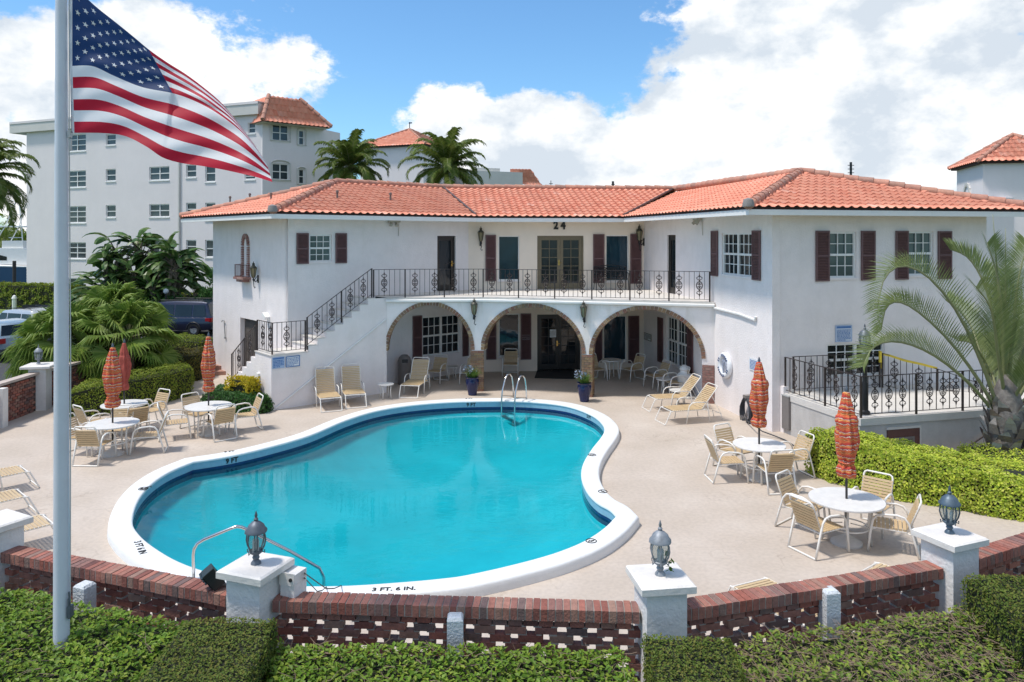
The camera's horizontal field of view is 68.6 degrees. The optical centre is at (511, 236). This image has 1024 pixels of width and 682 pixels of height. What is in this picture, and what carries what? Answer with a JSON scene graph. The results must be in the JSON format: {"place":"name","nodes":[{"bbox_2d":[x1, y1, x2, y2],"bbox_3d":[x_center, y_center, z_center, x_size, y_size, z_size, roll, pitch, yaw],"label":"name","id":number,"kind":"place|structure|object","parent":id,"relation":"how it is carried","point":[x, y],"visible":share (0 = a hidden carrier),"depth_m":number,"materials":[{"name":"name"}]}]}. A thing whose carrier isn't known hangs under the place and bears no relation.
{"place":"outdoors","nodes":[
{"label":"outdoors","id":0,"kind":"place"},
{"bbox_2d":[0,330,212,380],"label":"parking lot","id":1,"kind":"structure","parent":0,"point":[3,368],"depth_m":31.27,"materials":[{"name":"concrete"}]},
{"bbox_2d":[0,318,25,353],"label":"parked car","id":2,"kind":"object","parent":1,"relation":"on","point":[7,326],"visible":0.27,"depth_m":30.75,"materials":[{"name":"white paint"}]},
{"bbox_2d":[0,138,40,229],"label":"palm tree","id":3,"kind":"object","parent":1,"relation":"on","point":[10,189],"visible":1,"depth_m":38.27,"materials":[{"name":"green plant"}]},
{"bbox_2d":[0,305,53,339],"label":"parked car","id":4,"kind":"object","parent":1,"relation":"on","point":[21,312],"visible":0.06,"depth_m":35.03,"materials":[{"name":"silver metal"}]},
{"bbox_2d":[0,301,114,379],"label":"fan palm","id":5,"kind":"object","parent":1,"relation":"on","point":[34,330],"visible":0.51,"depth_m":24.11,"materials":[{"name":"green plant"}]},
{"bbox_2d":[69,227,212,314],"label":"bird of paradise","id":6,"kind":"object","parent":1,"relation":"on","point":[169,267],"visible":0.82,"depth_m":42.68,"materials":[{"name":"green plant"}]},
{"bbox_2d":[159,298,212,335],"bbox_3d":[-17.730,4.186,39.597,5.160,1.828,2.300,0,0,8],"label":"parked car","id":7,"kind":"object","parent":1,"relation":"on","point":[193,316],"visible":0.35,"depth_m":38.57,"materials":[{"name":"blue paint"}]},
{"bbox_2d":[360,122,454,183],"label":"tower","id":8,"kind":"structure","parent":0,"point":[394,146],"depth_m":78.43,"materials":[{"name":"paint"}]},
{"bbox_2d":[440,168,541,214],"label":"apartment block","id":9,"kind":"structure","parent":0,"point":[518,176],"depth_m":82.48,"materials":[{"name":"white paint"}]},
{"bbox_2d":[0,369,1023,681],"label":"pool deck","id":10,"kind":"structure","parent":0,"point":[724,533],"depth_m":15.20,"materials":[{"name":"paint"}]},
{"bbox_2d":[0,509,33,595],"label":"pillar","id":11,"kind":"structure","parent":10,"relation":"on","point":[12,523],"depth_m":8.48,"materials":[{"name":"paint"}]},
{"bbox_2d":[0,372,38,420],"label":"brick wall","id":12,"kind":"structure","parent":10,"relation":"on","point":[21,395],"depth_m":21.24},
{"bbox_2d":[19,362,53,410],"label":"pillar","id":13,"kind":"structure","parent":10,"relation":"on","point":[44,389],"depth_m":22.01,"materials":[{"name":"paint"}]},
{"bbox_2d":[53,0,73,650],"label":"flagpole","id":14,"kind":"object","parent":10,"relation":"on","point":[63,610],"visible":1,"depth_m":6.71,"materials":[{"name":"metal"}]},
{"bbox_2d":[70,0,271,181],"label":"flag","id":15,"kind":"object","parent":14,"relation":"attached to","point":[123,82],"visible":1,"depth_m":6.75,"materials":[{"name":"fabric"}]},
{"bbox_2d":[73,580,95,612],"bbox_3d":[-4.410,4.338,7.750,0.150,1.524,0.150,0,0,20],"label":"stub post","id":16,"kind":"object","parent":10,"relation":"on","point":[84,591],"visible":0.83,"depth_m":7.70,"materials":[{"name":"white paint"}]},
{"bbox_2d":[72,426,116,466],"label":"patio chair","id":17,"kind":"object","parent":10,"relation":"on","point":[87,438],"visible":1,"depth_m":16.71,"materials":[{"name":"paint"}]},
{"bbox_2d":[100,343,124,457],"bbox_3d":[-9.343,3.795,17.568,0.500,2.610,0.500,0,0,6],"label":"patio umbrella","id":18,"kind":"object","parent":10,"relation":"on","point":[112,377],"visible":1,"depth_m":17.46,"materials":[{"name":"orange fabric"}]},
{"bbox_2d":[85,417,139,458],"bbox_3d":[-9.343,4.725,17.568,1.148,0.734,1.148,0,0,-38],"label":"patio table","id":19,"kind":"object","parent":10,"relation":"on","point":[121,423],"visible":0.82,"depth_m":17.51,"materials":[{"name":"paint"}]},
{"bbox_2d":[0,545,225,629],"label":"brick screen wall","id":20,"kind":"structure","parent":10,"relation":"on","point":[126,587],"depth_m":7.83,"materials":[{"name":"brick"}]},
{"bbox_2d":[199,564,225,590],"bbox_3d":[-2.935,3.403,7.530,0.367,0.234,0.145,0,0,-30],"label":"floodlight","id":21,"kind":"object","parent":20,"relation":"on","point":[207,575],"visible":0.81,"depth_m":7.44,"materials":[{"name":"grey paint"}]},
{"bbox_2d":[69,281,167,350],"bbox_3d":[-13.887,3.314,26.616,3.522,3.573,3.576,0,0,0],"label":"fan palm","id":22,"kind":"object","parent":10,"relation":"on","point":[96,296],"visible":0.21,"depth_m":26.19,"materials":[{"name":"green plant"}]},
{"bbox_2d":[114,339,132,434],"bbox_3d":[-10.108,3.885,19.576,0.500,2.430,0.500,0,0,-14],"label":"patio umbrella","id":23,"kind":"object","parent":10,"relation":"on","point":[125,361],"visible":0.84,"depth_m":19.51,"materials":[{"name":"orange fabric"}]},
{"bbox_2d":[72,295,184,381],"bbox_3d":[-12.703,3.590,24.934,3.477,3.271,3.586,0,0,0],"label":"fan palm","id":24,"kind":"object","parent":10,"relation":"on","point":[134,317],"visible":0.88,"depth_m":24.49,"materials":[{"name":"green plant"}]},
{"bbox_2d":[129,410,168,454],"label":"patio chair","id":25,"kind":"object","parent":10,"relation":"on","point":[152,433],"visible":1,"depth_m":17.71,"materials":[{"name":"paint"}]},
{"bbox_2d":[134,346,203,380],"bbox_3d":[-12.149,4.585,27.072,2.407,1.158,2.669,0,0,0],"label":"clipped hedge","id":26,"kind":"object","parent":10,"relation":"on","point":[192,357],"visible":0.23,"depth_m":26.51,"materials":[{"name":"green plant"}]},
{"bbox_2d":[184,401,231,437],"bbox_3d":[-7.830,4.725,19.378,1.158,0.734,1.158,0,0,-23],"label":"patio table","id":27,"kind":"object","parent":10,"relation":"on","point":[198,407],"visible":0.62,"depth_m":19.24,"materials":[{"name":"paint"}]},
{"bbox_2d":[198,332,218,436],"bbox_3d":[-7.830,3.785,19.378,0.500,2.630,0.500,0,0,-7],"label":"patio umbrella","id":28,"kind":"object","parent":10,"relation":"on","point":[208,363],"visible":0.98,"depth_m":19.28,"materials":[{"name":"orange fabric"}]},
{"bbox_2d":[202,403,237,442],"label":"patio chair","id":29,"kind":"object","parent":10,"relation":"on","point":[225,415],"visible":1,"depth_m":18.82,"materials":[{"name":"paint"}]},
{"bbox_2d":[200,383,274,413],"bbox_3d":[-8.223,4.838,22.378,2.825,0.669,1.573,0,0,32],"label":"shrub","id":30,"kind":"object","parent":10,"relation":"on","point":[219,393],"visible":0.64,"depth_m":21.79,"materials":[{"name":"green plant"}]},
{"bbox_2d":[223,373,261,394],"bbox_3d":[-7.975,4.496,22.515,1.075,0.777,0.842,0,0,31],"label":"croton shrub","id":31,"kind":"object","parent":30,"relation":"on","point":[245,383],"visible":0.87,"depth_m":22.33,"materials":[{"name":"yellow plant"}]},
{"bbox_2d":[228,393,263,433],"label":"patio chair","id":32,"kind":"object","parent":10,"relation":"on","point":[255,407],"visible":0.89,"depth_m":19.81,"materials":[{"name":"fabric"}]},
{"bbox_2d":[216,552,294,647],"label":"pillar","id":33,"kind":"structure","parent":10,"relation":"on","point":[252,591],"depth_m":7.21,"materials":[{"name":"paint"}]},
{"bbox_2d":[244,511,266,565],"bbox_3d":[-2.509,2.948,7.360,0.221,0.516,0.208,0,0,20],"label":"pillar lantern","id":34,"kind":"object","parent":33,"relation":"on","point":[256,527],"visible":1,"depth_m":7.33,"materials":[{"name":"grey metal"}]},
{"bbox_2d":[279,565,305,597],"bbox_3d":[-2.163,3.409,7.408,0.170,0.260,0.225,0,0,20],"label":"junction box","id":35,"kind":"object","parent":33,"relation":"attached to","point":[292,581],"visible":1,"depth_m":7.34,"materials":[{"name":"paint"}]},
{"bbox_2d":[313,366,342,412],"bbox_3d":[-5.569,4.532,22.588,0.696,1.132,1.683,0,0,-23],"label":"chaise lounge","id":36,"kind":"object","parent":10,"relation":"on","point":[327,394],"visible":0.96,"depth_m":22.77,"materials":[{"name":"paint"}]},
{"bbox_2d":[339,363,366,408],"bbox_3d":[-4.905,4.532,23.085,0.696,1.132,1.683,0,0,-20],"label":"chaise lounge","id":37,"kind":"object","parent":10,"relation":"on","point":[356,390],"visible":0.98,"depth_m":23.29,"materials":[{"name":"fabric"}]},
{"bbox_2d":[107,398,639,596],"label":"swimming pool","id":38,"kind":"structure","parent":10,"relation":"in","point":[486,549],"depth_m":16.31,"materials":[{"name":"liquid"}]},
{"bbox_2d":[192,525,324,585],"bbox_3d":[-3.701,4.911,11.024,1.869,1.438,0.120,0,0,-15],"label":"pool hand rail","id":39,"kind":"object","parent":38,"relation":"attached to","point":[302,558],"visible":0.84,"depth_m":10.97,"materials":[{"name":"silver metal"}]},
{"bbox_2d":[133,410,609,585],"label":"pool water","id":40,"kind":"structure","parent":38,"relation":"in","point":[370,541],"depth_m":14.89,"materials":[{"name":"liquid"}]},
{"bbox_2d":[399,357,429,398],"bbox_3d":[-3.131,4.567,24.548,0.696,1.062,1.803,0,0,9],"label":"chaise lounge","id":41,"kind":"object","parent":10,"relation":"on","point":[417,380],"visible":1,"depth_m":24.86,"materials":[{"name":"paint"}]},
{"bbox_2d":[447,612,463,656],"bbox_3d":[-0.533,4.329,7.060,0.150,1.543,0.150,0,0,-2],"label":"stub post","id":42,"kind":"object","parent":10,"relation":"on","point":[455,629],"visible":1,"depth_m":6.99,"materials":[{"name":"white paint"}]},
{"bbox_2d":[272,591,640,681],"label":"brick screen wall","id":43,"kind":"structure","parent":10,"relation":"on","point":[331,610],"depth_m":7.19,"materials":[{"name":"brick"}]},
{"bbox_2d":[179,167,1023,431],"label":"clubhouse","id":44,"kind":"structure","parent":10,"relation":"on","point":[785,257],"depth_m":24.28,"materials":[{"name":"white paint"}]},
{"bbox_2d":[231,324,256,377],"bbox_3d":[-8.482,3.742,23.736,0.070,2.156,2.070,0,0,-41],"label":"iron railing","id":45,"kind":"object","parent":44,"relation":"attached to","point":[239,356],"visible":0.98,"depth_m":23.72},
{"bbox_2d":[257,320,305,354],"bbox_3d":[-7.013,3.032,22.491,1.550,0.996,0.875,0,0,0],"label":"iron railing","id":46,"kind":"object","parent":44,"relation":"on","point":[270,334],"visible":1,"depth_m":22.45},
{"bbox_2d":[309,234,332,263],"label":"window","id":47,"kind":"structure","parent":44,"relation":"in","point":[320,245],"depth_m":24.40,"materials":[{"name":"glass"}]},
{"bbox_2d":[306,268,372,349],"bbox_3d":[-5.374,2.232,23.525,2.300,2.416,0.070,0,0,-41],"label":"iron railing","id":48,"kind":"object","parent":44,"relation":"on","point":[350,303],"visible":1,"depth_m":23.44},
{"bbox_2d":[423,314,461,356],"bbox_3d":[-2.592,3.618,27.477,1.757,1.472,0.135,0,0,-41],"label":"window","id":49,"kind":"structure","parent":44,"relation":"in","point":[440,333],"depth_m":27.49,"materials":[{"name":"glass"}]},
{"bbox_2d":[437,236,454,290],"bbox_3d":[-2.464,0.987,27.670,0.832,2.025,0.115,0,0,-41],"label":"door","id":50,"kind":"structure","parent":44,"relation":"in","point":[445,244],"depth_m":27.72,"materials":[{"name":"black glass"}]},
{"bbox_2d":[497,236,519,281],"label":"window","id":51,"kind":"structure","parent":44,"relation":"in","point":[508,246],"depth_m":28.49,"materials":[{"name":"white paint"}]},
{"bbox_2d":[498,314,520,357],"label":"window","id":52,"kind":"structure","parent":44,"relation":"in","point":[509,323],"depth_m":28.50,"materials":[{"name":"glass"}]},
{"bbox_2d":[373,269,710,301],"bbox_3d":[0.839,1.562,24.064,10.659,0.996,0.956,0,0,7],"label":"iron railing","id":53,"kind":"object","parent":44,"relation":"on","point":[562,281],"visible":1,"depth_m":24.09,"materials":[{"name":"metal"}]},
{"bbox_2d":[537,314,579,369],"bbox_3d":[1.770,4.021,28.676,1.655,2.118,0.115,0,0,-5],"label":"door","id":54,"kind":"structure","parent":44,"relation":"in","point":[562,351],"depth_m":28.68,"materials":[{"name":"black glass"}]},
{"bbox_2d":[537,236,582,288],"bbox_3d":[1.836,0.984,28.682,1.787,2.031,0.115,0,0,-5],"label":"door","id":55,"kind":"structure","parent":44,"relation":"in","point":[562,253],"depth_m":28.69,"materials":[{"name":"wood"}]},
{"bbox_2d":[603,316,627,361],"bbox_3d":[3.954,3.925,28.826,0.986,1.778,0.135,0,0,-5],"label":"window","id":56,"kind":"structure","parent":44,"relation":"in","point":[614,332],"depth_m":28.89,"materials":[{"name":"glass"}]},
{"bbox_2d":[605,235,627,282],"bbox_3d":[4.034,0.856,28.833,0.973,1.817,0.135,0,0,-5],"label":"window","id":57,"kind":"structure","parent":44,"relation":"in","point":[616,245],"depth_m":28.89,"materials":[{"name":"white paint"}]},
{"bbox_2d":[669,235,675,293],"bbox_3d":[5.638,0.971,26.235,0.115,2.057,0.738,0,0,-10],"label":"door","id":58,"kind":"structure","parent":44,"relation":"in","point":[672,238],"depth_m":26.38,"materials":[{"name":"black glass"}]},
{"bbox_2d":[665,316,686,368],"bbox_3d":[5.674,3.657,25.813,0.135,1.690,1.852,0,0,-10],"label":"window","id":59,"kind":"structure","parent":44,"relation":"in","point":[677,330],"depth_m":25.81,"materials":[{"name":"glass"}]},
{"bbox_2d":[720,233,750,278],"bbox_3d":[6.466,0.533,21.529,0.135,1.280,1.927,0,0,-10],"label":"window","id":60,"kind":"structure","parent":44,"relation":"in","point":[736,246],"depth_m":21.56,"materials":[{"name":"glass"}]},
{"bbox_2d":[830,232,858,279],"bbox_3d":[8.868,0.515,20.170,0.923,1.286,0.135,0,0,-15],"label":"window","id":61,"kind":"structure","parent":44,"relation":"in","point":[842,244],"depth_m":20.23,"materials":[{"name":"white paint"}]},
{"bbox_2d":[826,342,886,379],"bbox_3d":[9.277,3.338,20.278,1.892,0.933,0.135,0,0,-15],"label":"window","id":62,"kind":"structure","parent":44,"relation":"in","point":[832,349],"depth_m":20.27,"materials":[{"name":"glass"}]},
{"bbox_2d":[909,231,935,277],"bbox_3d":[11.305,0.492,20.803,0.920,1.268,0.135,0,0,-15],"label":"window","id":63,"kind":"structure","parent":44,"relation":"in","point":[918,240],"depth_m":20.86,"materials":[{"name":"glass"}]},
{"bbox_2d":[626,562,696,681],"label":"pillar","id":64,"kind":"structure","parent":10,"relation":"on","point":[661,602],"depth_m":6.94,"materials":[{"name":"paint"}]},
{"bbox_2d":[649,520,670,576],"bbox_3d":[1.405,2.948,7.120,0.222,0.516,0.208,0,0,-8],"label":"pillar lantern","id":65,"kind":"object","parent":64,"relation":"on","point":[659,537],"visible":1,"depth_m":7.08,"materials":[{"name":"metal"}]},
{"bbox_2d":[642,373,704,411],"bbox_3d":[4.805,4.606,22.266,1.803,0.984,0.696,0,0,-12],"label":"chaise lounge","id":66,"kind":"object","parent":10,"relation":"on","point":[672,396],"visible":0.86,"depth_m":22.26,"materials":[{"name":"paint"}]},
{"bbox_2d":[655,382,721,424],"bbox_3d":[4.909,4.606,20.790,1.803,0.984,0.696,0,0,-16],"label":"chaise lounge","id":67,"kind":"object","parent":10,"relation":"on","point":[693,406],"visible":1,"depth_m":20.78,"materials":[{"name":"paint"}]},
{"bbox_2d":[704,434,748,483],"bbox_3d":[4.483,4.646,15.776,0.795,0.905,0.603,0,0,-4],"label":"patio chair","id":68,"kind":"object","parent":10,"relation":"on","point":[715,456],"visible":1,"depth_m":15.64,"materials":[{"name":"paint"}]},
{"bbox_2d":[712,422,755,474],"bbox_3d":[4.888,4.646,16.525,0.603,0.905,0.795,0,0,-30],"label":"patio chair","id":69,"kind":"object","parent":10,"relation":"on","point":[723,440],"visible":0.73,"depth_m":16.67,"materials":[{"name":"paint"}]},
{"bbox_2d":[732,437,785,484],"bbox_3d":[5.192,4.725,15.776,1.078,0.734,1.078,0,0,-34],"label":"patio table","id":70,"kind":"object","parent":10,"relation":"on","point":[765,445],"visible":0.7,"depth_m":15.74,"materials":[{"name":"paint"}]},
{"bbox_2d":[748,357,771,482],"bbox_3d":[5.192,3.815,15.776,0.500,2.570,0.500,0,0,22],"label":"patio umbrella","id":71,"kind":"object","parent":10,"relation":"on","point":[759,399],"visible":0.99,"depth_m":15.67,"materials":[{"name":"orange fabric"}]},
{"bbox_2d":[752,449,796,494],"bbox_3d":[5.307,4.646,15.179,0.603,0.905,0.795,0,0,-6],"label":"patio chair","id":72,"kind":"object","parent":10,"relation":"on","point":[779,462],"visible":0.88,"depth_m":14.90,"materials":[{"name":"paint"}]},
{"bbox_2d":[768,430,815,477],"bbox_3d":[5.969,4.646,15.999,0.795,0.905,0.603,0,0,-16],"label":"patio chair","id":73,"kind":"object","parent":10,"relation":"on","point":[797,458],"visible":0.66,"depth_m":15.97,"materials":[{"name":"paint"}]},
{"bbox_2d":[774,469,830,537],"bbox_3d":[5.076,4.646,13.135,0.603,0.905,0.795,0,0,-42],"label":"patio chair","id":74,"kind":"object","parent":10,"relation":"on","point":[785,493],"visible":0.56,"depth_m":13.25,"materials":[{"name":"paint"}]},
{"bbox_2d":[687,560,943,650],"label":"brick screen wall","id":75,"kind":"structure","parent":10,"relation":"on","point":[732,609],"depth_m":7.54,"materials":[{"name":"brick"}]},
{"bbox_2d":[787,494,849,560],"bbox_3d":[4.976,4.646,12.216,0.795,0.905,0.603,0,0,-25],"label":"patio chair","id":76,"kind":"object","parent":10,"relation":"on","point":[805,514],"visible":1,"depth_m":12.09,"materials":[{"name":"paint"}]},
{"bbox_2d":[818,585,840,640],"bbox_3d":[3.171,4.307,7.500,0.150,1.585,0.150,0,0,-10],"label":"stub post","id":77,"kind":"object","parent":10,"relation":"on","point":[829,605],"visible":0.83,"depth_m":7.43,"materials":[{"name":"white paint"}]},
{"bbox_2d":[830,386,862,548],"bbox_3d":[5.564,3.790,12.490,0.500,2.620,0.500,0,0,-1],"label":"patio umbrella","id":78,"kind":"object","parent":10,"relation":"on","point":[847,437],"visible":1,"depth_m":12.38,"materials":[{"name":"orange fabric"}]},
{"bbox_2d":[808,487,885,551],"bbox_3d":[5.564,4.725,12.490,1.188,0.734,1.188,0,0,-24],"label":"patio table","id":79,"kind":"object","parent":10,"relation":"on","point":[856,501],"visible":0.88,"depth_m":12.40,"materials":[{"name":"paint"}]},
{"bbox_2d":[852,469,895,538],"bbox_3d":[6.279,4.646,13.113,0.603,0.905,0.795,0,0,43],"label":"patio chair","id":80,"kind":"object","parent":10,"relation":"on","point":[887,495],"visible":0.55,"depth_m":13.27,"materials":[{"name":"paint"}]},
{"bbox_2d":[867,494,921,559],"bbox_3d":[6.229,4.646,12.246,0.795,0.905,0.603,0,0,26],"label":"patio chair","id":81,"kind":"object","parent":10,"relation":"on","point":[908,522],"visible":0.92,"depth_m":12.13,"materials":[{"name":"paint"}]},
{"bbox_2d":[780,380,1023,452],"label":"raised terrace","id":82,"kind":"structure","parent":10,"relation":"on","point":[950,428],"depth_m":17.67,"materials":[{"name":"grey paint"}]},
{"bbox_2d":[784,357,861,417],"bbox_3d":[7.472,3.632,18.201,0.061,0.996,2.871,0,0,-15],"label":"iron railing","id":83,"kind":"object","parent":82,"relation":"on","point":[794,373],"visible":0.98,"depth_m":18.01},
{"bbox_2d":[792,353,880,389],"bbox_3d":[8.637,3.632,19.949,2.711,0.996,0.070,0,0,-14],"label":"iron railing","id":84,"kind":"object","parent":82,"relation":"on","point":[834,367],"visible":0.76,"depth_m":19.91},
{"bbox_2d":[858,324,870,414],"bbox_3d":[8.095,3.035,17.232,0.296,2.070,0.278,0,0,0],"label":"lamp post","id":85,"kind":"object","parent":82,"relation":"on","point":[864,393],"visible":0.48,"depth_m":17.18,"materials":[{"name":"black metal"}]},
{"bbox_2d":[887,428,919,445],"bbox_3d":[8.911,4.726,17.102,0.873,0.709,0.040,0,0,-15],"label":"access door","id":86,"kind":"structure","parent":82,"relation":"in","point":[913,434],"depth_m":17.10,"materials":[{"name":"red paint"}]},
{"bbox_2d":[861,369,997,414],"bbox_3d":[9.843,3.632,17.364,4.170,0.996,0.061,0,0,-15],"label":"iron railing","id":87,"kind":"object","parent":82,"relation":"on","point":[962,407],"visible":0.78,"depth_m":17.27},
{"bbox_2d":[881,353,981,392],"bbox_3d":[11.096,3.982,19.880,2.405,1.696,0.104,0,0,17],"label":"iron railing","id":88,"kind":"object","parent":82,"relation":"on","point":[894,369],"visible":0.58,"depth_m":20.05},
{"bbox_2d":[845,220,1023,454],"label":"palm tree","id":89,"kind":"object","parent":10,"relation":"on","point":[1003,417],"visible":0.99,"depth_m":16.20,"materials":[{"name":"green plant"}]},
{"bbox_2d":[911,522,988,621],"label":"pillar","id":90,"kind":"structure","parent":10,"relation":"on","point":[955,556],"depth_m":7.96,"materials":[{"name":"paint"}]},
{"bbox_2d":[938,485,960,534],"bbox_3d":[4.732,2.948,8.120,0.221,0.516,0.208,0,0,-22],"label":"pillar lantern","id":91,"kind":"object","parent":90,"relation":"on","point":[948,499],"visible":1,"depth_m":8.09,"materials":[{"name":"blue metal"}]},
{"bbox_2d":[979,532,1023,578],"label":"brick screen wall","id":92,"kind":"structure","parent":90,"relation":"attached to","point":[1004,555],"depth_m":8.48,"materials":[{"name":"brick"}]},
{"bbox_2d":[987,331,1023,386],"bbox_3d":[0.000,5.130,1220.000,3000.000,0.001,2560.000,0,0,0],"label":"ground","id":93,"kind":"structure","parent":0,"point":[1012,362],"depth_m":30.83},
{"bbox_2d":[0,583,186,681],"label":"leafy hedge","id":94,"kind":"object","parent":93,"relation":"on","point":[101,647],"visible":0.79,"depth_m":6.70,"materials":[{"name":"green plant"}]},
{"bbox_2d":[69,361,195,416],"bbox_3d":[-11.828,4.613,23.091,2.430,1.089,4.527,0,0,29],"label":"clipped hedge","id":95,"kind":"object","parent":93,"relation":"on","point":[144,383],"visible":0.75,"depth_m":22.61,"materials":[{"name":"green plant"}]},
{"bbox_2d":[9,93,339,292],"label":"apartment block","id":96,"kind":"structure","parent":93,"relation":"on","point":[126,185],"depth_m":55.13,"materials":[{"name":"white paint"}]},
{"bbox_2d":[133,616,278,681],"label":"clipped hedge","id":97,"kind":"object","parent":93,"relation":"on","point":[210,651],"visible":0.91,"depth_m":6.32,"materials":[{"name":"green plant"}]},
{"bbox_2d":[312,128,390,181],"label":"palm tree","id":98,"kind":"object","parent":93,"relation":"on","point":[354,152],"visible":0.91,"depth_m":49.34,"materials":[{"name":"green plant"}]},
{"bbox_2d":[397,126,490,184],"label":"palm tree","id":99,"kind":"object","parent":93,"relation":"on","point":[446,152],"visible":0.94,"depth_m":49.27,"materials":[{"name":"green plant"}]},
{"bbox_2d":[262,629,642,681],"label":"leafy hedge","id":100,"kind":"object","parent":93,"relation":"on","point":[328,665],"visible":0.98,"depth_m":6.56,"materials":[{"name":"green plant"}]},
{"bbox_2d":[640,632,747,681],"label":"clipped hedge","id":101,"kind":"object","parent":93,"relation":"on","point":[686,659],"visible":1,"depth_m":6.08,"materials":[{"name":"green plant"}]},
{"bbox_2d":[705,601,1023,681],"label":"leafy hedge","id":102,"kind":"object","parent":93,"relation":"on","point":[947,647],"visible":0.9,"depth_m":6.79,"materials":[{"name":"green plant"}]},
{"bbox_2d":[803,425,1023,521],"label":"clipped hedge","id":103,"kind":"object","parent":93,"relation":"on","point":[978,483],"visible":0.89,"depth_m":14.42,"materials":[{"name":"green plant"}]},
{"bbox_2d":[947,132,1023,328],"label":"tower","id":104,"kind":"structure","parent":93,"relation":"on","point":[995,168],"depth_m":40.94,"materials":[{"name":"paint"}]},
{"bbox_2d":[955,441,1023,461],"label":"clipped hedge","id":105,"kind":"object","parent":93,"relation":"on","point":[983,449],"visible":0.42,"depth_m":16.02,"materials":[{"name":"green plant"}]},
{"bbox_2d":[960,572,1023,672],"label":"clipped hedge","id":106,"kind":"object","parent":93,"relation":"on","point":[997,601],"visible":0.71,"depth_m":7.07,"materials":[{"name":"green plant"}]},
{"bbox_2d":[987,198,1023,329],"bbox_3d":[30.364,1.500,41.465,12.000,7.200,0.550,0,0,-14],"label":"apartment block","id":107,"kind":"structure","parent":93,"relation":"on","point":[1002,223],"depth_m":40.45,"materials":[{"name":"white paint"}]},
{"label":"lawn","id":108,"kind":"structure","parent":0,"visible":0},
{"bbox_2d":[0,282,87,308],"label":"clipped hedge","id":109,"kind":"object","parent":108,"relation":"on","point":[39,293],"visible":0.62,"depth_m":52.39,"materials":[{"name":"green plant"}]},
{"label":"canal water","id":110,"kind":"structure","parent":0,"visible":0},
{"bbox_2d":[0,200,26,282],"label":"motor yacht","id":111,"kind":"object","parent":110,"relation":"on","point":[11,251],"visible":0.47,"depth_m":70.70,"materials":[{"name":"white paint"}]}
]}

